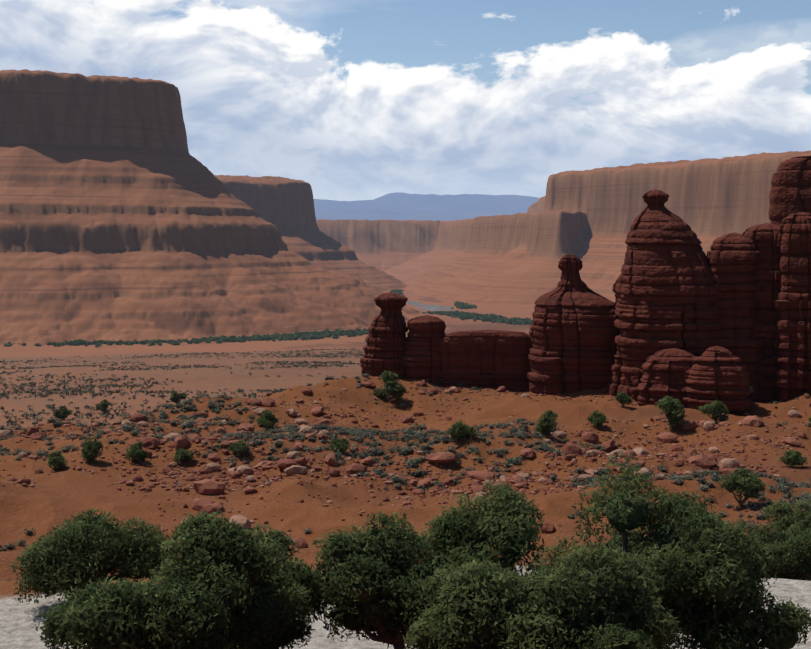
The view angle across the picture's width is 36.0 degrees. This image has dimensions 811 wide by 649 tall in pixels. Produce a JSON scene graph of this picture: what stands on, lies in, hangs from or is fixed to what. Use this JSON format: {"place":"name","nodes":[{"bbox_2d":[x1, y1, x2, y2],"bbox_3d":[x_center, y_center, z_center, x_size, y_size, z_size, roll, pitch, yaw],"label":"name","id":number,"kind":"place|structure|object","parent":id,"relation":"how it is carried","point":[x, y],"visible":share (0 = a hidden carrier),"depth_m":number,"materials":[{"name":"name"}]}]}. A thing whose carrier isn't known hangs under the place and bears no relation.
{"place":"outdoors","nodes":[
{"label":"outdoors","id":0,"kind":"place"},
{"bbox_2d":[0,69,810,356],"bbox_3d":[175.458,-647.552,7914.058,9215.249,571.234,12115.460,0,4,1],"label":"terrain","id":1,"kind":"structure","parent":0,"point":[125,215],"depth_m":2730.25,"materials":[{"name":"brown stone"}]},
{"bbox_2d":[3,289,532,346],"bbox_3d":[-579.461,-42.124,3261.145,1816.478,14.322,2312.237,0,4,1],"label":"row of trees","id":2,"kind":"object","parent":1,"relation":"on","point":[336,333],"visible":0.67,"depth_m":2335.14,"materials":[{"name":"green plant"}]},
{"bbox_2d":[0,350,810,648],"bbox_3d":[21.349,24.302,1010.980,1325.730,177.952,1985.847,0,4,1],"label":"ground","id":3,"kind":"structure","parent":0,"point":[44,505],"depth_m":81.82,"materials":[{"name":"soil"}]},
{"bbox_2d":[10,508,178,602],"bbox_3d":[-9.384,7.114,37.984,5.683,2.991,3.662,-4,6,-44],"label":"bush","id":4,"kind":"object","parent":3,"relation":"on","point":[88,535],"depth_m":36.86,"materials":[{"name":"green plant"}]},
{"bbox_2d":[35,576,227,648],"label":"bush","id":5,"kind":"object","parent":3,"relation":"on","point":[99,610],"depth_m":24.30,"materials":[{"name":"green plant"}]},
{"bbox_2d":[0,348,363,427],"bbox_3d":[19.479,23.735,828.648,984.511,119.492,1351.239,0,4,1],"label":"scrub shrubs","id":6,"kind":"object","parent":3,"relation":"on","point":[73,392],"visible":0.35,"depth_m":584.99,"materials":[{"name":"green plant"}]},
{"bbox_2d":[121,509,317,648],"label":"bush","id":7,"kind":"object","parent":3,"relation":"on","point":[235,542],"depth_m":26.77,"materials":[{"name":"green plant"}]},
{"bbox_2d":[222,523,335,648],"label":"bush","id":8,"kind":"object","parent":3,"relation":"on","point":[304,576],"depth_m":29.42,"materials":[{"name":"green plant"}]},
{"bbox_2d":[360,292,407,378],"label":"rock tower","id":9,"kind":"structure","parent":3,"relation":"on","point":[384,348],"depth_m":131.75,"materials":[{"name":"stone"}]},
{"bbox_2d":[312,511,456,648],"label":"bush","id":10,"kind":"object","parent":3,"relation":"on","point":[403,581],"depth_m":27.79,"materials":[{"name":"green plant"}]},
{"bbox_2d":[0,376,810,550],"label":"boulders","id":11,"kind":"object","parent":3,"relation":"on","point":[290,464],"visible":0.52,"depth_m":80.34,"materials":[{"name":"brown stone"}]},
{"bbox_2d":[0,373,810,580],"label":"sagebrush shrubs","id":12,"kind":"object","parent":3,"relation":"on","point":[589,479],"visible":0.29,"depth_m":84.99,"materials":[{"name":"green plant"}]},
{"bbox_2d":[403,315,445,385],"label":"rock pillar","id":13,"kind":"structure","parent":3,"relation":"on","point":[421,354],"depth_m":130.96,"materials":[{"name":"stone"}]},
{"bbox_2d":[47,371,810,507],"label":"juniper shrubs","id":14,"kind":"object","parent":3,"relation":"on","point":[746,482],"depth_m":83.34,"materials":[{"name":"green plant"}]},
{"bbox_2d":[434,329,532,390],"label":"tower wall","id":15,"kind":"structure","parent":3,"relation":"on","point":[495,359],"depth_m":130.31,"materials":[{"name":"stone"}]},
{"bbox_2d":[403,559,571,648],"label":"bush","id":16,"kind":"object","parent":3,"relation":"on","point":[454,594],"depth_m":24.99,"materials":[{"name":"green plant"}]},
{"bbox_2d":[411,479,571,580],"bbox_3d":[2.482,6.277,30.010,5.411,5.029,4.910,0,4,1],"label":"bush","id":17,"kind":"object","parent":3,"relation":"on","point":[487,529],"depth_m":29.42,"materials":[{"name":"green plant"}]},
{"bbox_2d":[526,254,619,395],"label":"rock spire","id":18,"kind":"structure","parent":3,"relation":"on","point":[574,331],"depth_m":126.42,"materials":[{"name":"stone"}]},
{"bbox_2d":[508,541,685,648],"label":"bush","id":19,"kind":"object","parent":3,"relation":"on","point":[584,609],"depth_m":25.78,"materials":[{"name":"green plant"}]},
{"bbox_2d":[522,450,754,648],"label":"juniper tree","id":20,"kind":"object","parent":3,"relation":"on","point":[667,510],"depth_m":30.49,"materials":[{"name":"green plant"}]},
{"bbox_2d":[606,189,720,400],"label":"tower","id":21,"kind":"structure","parent":3,"relation":"on","point":[665,291],"depth_m":120.91,"materials":[{"name":"stone"}]},
{"bbox_2d":[637,348,696,407],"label":"rock outcrop","id":22,"kind":"object","parent":3,"relation":"on","point":[664,374],"visible":0.6,"depth_m":117.25,"materials":[{"name":"stone"}]},
{"bbox_2d":[682,346,751,410],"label":"rock outcrop","id":23,"kind":"object","parent":3,"relation":"on","point":[717,373],"visible":0.96,"depth_m":114.44,"materials":[{"name":"stone"}]},
{"bbox_2d":[625,510,810,648],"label":"bush","id":24,"kind":"object","parent":3,"relation":"on","point":[747,631],"depth_m":28.93,"materials":[{"name":"green plant"}]},
{"bbox_2d":[707,232,763,401],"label":"rock pillar","id":25,"kind":"structure","parent":3,"relation":"on","point":[733,261],"depth_m":120.69,"materials":[{"name":"stone"}]},
{"bbox_2d":[742,223,782,402],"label":"rock pillar","id":26,"kind":"structure","parent":3,"relation":"on","point":[764,238],"depth_m":120.81,"materials":[{"name":"stone"}]},
{"bbox_2d":[749,522,810,579],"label":"bush","id":27,"kind":"object","parent":3,"relation":"on","point":[793,553],"depth_m":45.05,"materials":[{"name":"green plant"}]},
{"bbox_2d":[762,499,810,580],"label":"bush","id":28,"kind":"object","parent":3,"relation":"on","point":[789,516],"depth_m":48.31,"materials":[{"name":"green plant"}]},
{"bbox_2d":[768,156,810,224],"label":"rock pillar","id":29,"kind":"structure","parent":3,"relation":"on","point":[790,192],"depth_m":141.88,"materials":[{"name":"stone"}]},
{"bbox_2d":[771,212,810,402],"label":"rock pillar","id":30,"kind":"structure","parent":3,"relation":"on","point":[791,378],"depth_m":118.46,"materials":[{"name":"stone"}]},
{"bbox_2d":[0,0,810,200],"label":"sky","id":31,"kind":"structure","parent":0,"point":[351,100],"materials":[{"name":"white"}]},
{"bbox_2d":[315,209,526,220],"bbox_3d":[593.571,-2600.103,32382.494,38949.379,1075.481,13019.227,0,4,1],"label":"mountain range","id":32,"kind":"structure","parent":0,"point":[372,214],"depth_m":33395.97,"materials":[{"name":"blue stone"}]},
{"bbox_2d":[313,192,539,212],"bbox_3d":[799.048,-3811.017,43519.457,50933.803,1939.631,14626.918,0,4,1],"label":"mountain range","id":33,"kind":"structure","parent":0,"point":[407,202],"depth_m":45068.91,"materials":[{"name":"blue stone"}]},
{"bbox_2d":[407,301,453,310],"bbox_3d":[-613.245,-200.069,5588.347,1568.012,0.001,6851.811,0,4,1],"label":"river water","id":34,"kind":"structure","parent":0,"point":[438,308],"depth_m":3383.50,"materials":[{"name":"grey liquid"}]}
]}

